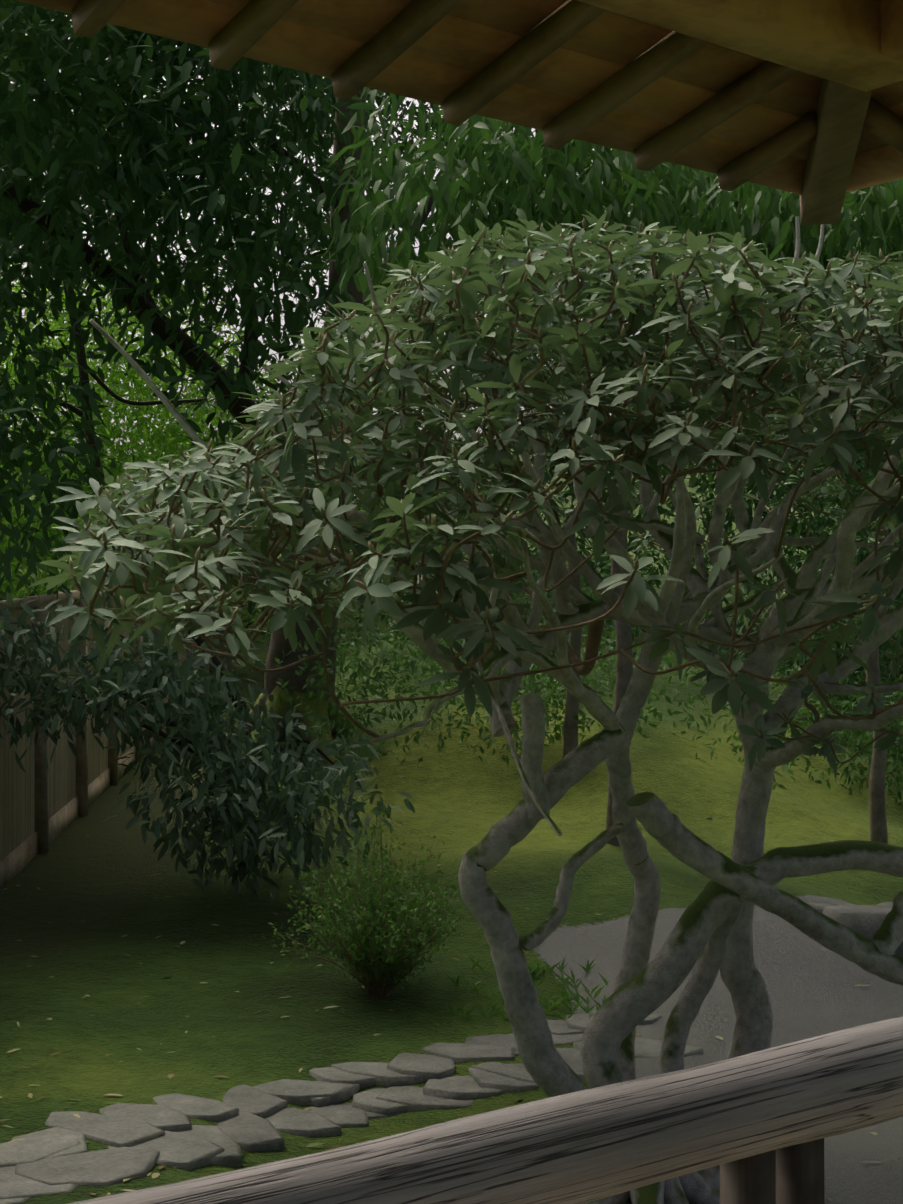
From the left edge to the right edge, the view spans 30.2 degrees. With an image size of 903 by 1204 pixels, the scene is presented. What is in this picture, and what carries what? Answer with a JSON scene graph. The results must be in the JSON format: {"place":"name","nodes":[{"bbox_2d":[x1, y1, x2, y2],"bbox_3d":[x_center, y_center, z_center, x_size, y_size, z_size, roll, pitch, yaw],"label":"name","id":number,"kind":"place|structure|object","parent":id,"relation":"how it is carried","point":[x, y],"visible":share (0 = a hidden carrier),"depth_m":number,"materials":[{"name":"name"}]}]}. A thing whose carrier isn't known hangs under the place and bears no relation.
{"place":"outdoors","nodes":[
{"label":"outdoors","id":0,"kind":"place"},
{"bbox_2d":[0,15,844,453],"label":"sky","id":1,"kind":"structure","parent":0,"point":[448,235],"materials":[{"name":"white"}]},
{"bbox_2d":[0,438,902,1203],"bbox_3d":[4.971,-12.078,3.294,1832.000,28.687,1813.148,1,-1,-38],"label":"moss ground","id":2,"kind":"structure","parent":0,"point":[456,790],"depth_m":9.78,"materials":[{"name":"green plant"}]},
{"bbox_2d":[0,571,235,889],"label":"fence frame","id":3,"kind":"object","parent":2,"relation":"on","point":[38,841],"visible":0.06,"depth_m":13.38,"materials":[{"name":"brown wood"}]},
{"bbox_2d":[0,575,234,861],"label":"bamboo fence slats","id":4,"kind":"object","parent":3,"relation":"attached to","point":[17,805],"depth_m":12.36,"materials":[{"name":"brown wood"}]},
{"bbox_2d":[0,244,341,641],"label":"tree foliage","id":5,"kind":"object","parent":2,"relation":"on","point":[159,444],"visible":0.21,"depth_m":27.83,"materials":[{"name":"green plant"}]},
{"bbox_2d":[0,186,375,615],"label":"tree foliage","id":6,"kind":"object","parent":2,"relation":"on","point":[235,300],"depth_m":38.33,"materials":[{"name":"green plant"}]},
{"bbox_2d":[0,588,415,901],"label":"shrub","id":7,"kind":"object","parent":2,"relation":"on","point":[232,773],"depth_m":10.32,"materials":[{"name":"green plant"}]},
{"bbox_2d":[2,35,468,715],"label":"tree limbs","id":8,"kind":"object","parent":2,"relation":"on","point":[148,303],"visible":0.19,"depth_m":14.24,"materials":[{"name":"brown plant"}]},
{"bbox_2d":[209,88,366,765],"bbox_3d":[-1.365,-3.434,15.083,1.777,9.812,1.806,1,-1,-38],"label":"tree trunk","id":9,"kind":"object","parent":2,"relation":"on","point":[279,645],"visible":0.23,"depth_m":14.76,"materials":[{"name":"brown plant"}]},
{"bbox_2d":[0,1005,702,1203],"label":"stone path","id":10,"kind":"structure","parent":2,"relation":"on","point":[141,1140],"depth_m":6.95,"materials":[{"name":"grey stone"}]},
{"bbox_2d":[261,802,465,998],"bbox_3d":[-0.393,1.559,8.681,1.163,1.034,1.222,1,-1,-38],"label":"shrub","id":11,"kind":"object","parent":2,"relation":"on","point":[378,938],"depth_m":8.62,"materials":[{"name":"green plant"}]},
{"bbox_2d":[0,688,899,1200],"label":"fallen leaves","id":12,"kind":"object","parent":2,"relation":"on","point":[170,1076],"visible":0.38,"depth_m":7.69,"materials":[{"name":"yellow plant"}]},
{"bbox_2d":[0,0,902,759],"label":"tree foliage","id":13,"kind":"object","parent":2,"relation":"on","point":[52,70],"visible":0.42,"depth_m":12.82,"materials":[{"name":"green plant"}]},
{"bbox_2d":[28,210,902,1203],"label":"rhododendron","id":14,"kind":"object","parent":2,"relation":"on","point":[438,292],"depth_m":4.97,"materials":[{"name":"green plant"}]},
{"bbox_2d":[444,953,607,1020],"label":"plants","id":15,"kind":"object","parent":2,"relation":"on","point":[533,971],"visible":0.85,"depth_m":8.80,"materials":[{"name":"green plant"}]},
{"bbox_2d":[275,608,902,805],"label":"hedge","id":16,"kind":"object","parent":2,"relation":"on","point":[412,664],"visible":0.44,"depth_m":13.88,"materials":[{"name":"green plant"}]},
{"bbox_2d":[317,87,902,424],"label":"tree foliage","id":17,"kind":"object","parent":2,"relation":"on","point":[665,194],"visible":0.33,"depth_m":10.21,"materials":[{"name":"green plant"}]},
{"bbox_2d":[562,451,888,845],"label":"tree trunks","id":18,"kind":"object","parent":2,"relation":"on","point":[877,803],"visible":0.44,"depth_m":12.24,"materials":[{"name":"brown plant"}]},
{"bbox_2d":[809,902,902,955],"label":"path rocks","id":19,"kind":"object","parent":2,"relation":"on","point":[865,920],"visible":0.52,"depth_m":9.80,"materials":[{"name":"stone"}]},
{"bbox_2d":[826,214,894,680],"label":"tree limbs","id":20,"kind":"object","parent":2,"relation":"on","point":[861,539],"depth_m":26.61,"materials":[{"name":"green plant"}]},
{"bbox_2d":[69,218,902,743],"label":"rhododendron buds","id":21,"kind":"object","parent":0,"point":[537,484],"visible":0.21,"depth_m":4.46,"materials":[{"name":"green plant"}]},
{"bbox_2d":[71,0,902,224],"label":"roof rafters","id":22,"kind":"object","parent":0,"point":[830,130],"visible":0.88,"depth_m":3.78,"materials":[{"name":"brown wood"}]},
{"bbox_2d":[16,0,902,193],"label":"roof deck","id":23,"kind":"structure","parent":22,"relation":"on","point":[457,47],"depth_m":3.69,"materials":[{"name":"brown wood"}]},
{"bbox_3d":[-1.077,1.886,1.390,6.480,0.508,0.260,1,-1,-38],"label":"veranda base","id":24,"kind":"object","parent":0,"visible":0},
{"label":"veranda floor","id":25,"kind":"structure","parent":24,"relation":"on","visible":0},
{"bbox_2d":[720,1138,824,1203],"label":"rail posts","id":26,"kind":"object","parent":25,"relation":"on","point":[793,1174],"depth_m":2.60,"materials":[{"name":"wood"}]},
{"bbox_2d":[69,1017,902,1203],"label":"rail log","id":27,"kind":"object","parent":26,"relation":"on","point":[586,1146],"visible":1,"depth_m":2.32,"materials":[{"name":"grey wood"}]},
{"bbox_3d":[-0.168,-1.827,-0.245,7.900,1.158,6.250,1,-1,-38],"label":"roof","id":28,"kind":"object","parent":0,"visible":0},
{"bbox_2d":[578,0,902,91],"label":"eave beam","id":29,"kind":"structure","parent":28,"relation":"attached to","point":[856,44],"depth_m":3.24,"materials":[{"name":"brown wood"}]}
]}

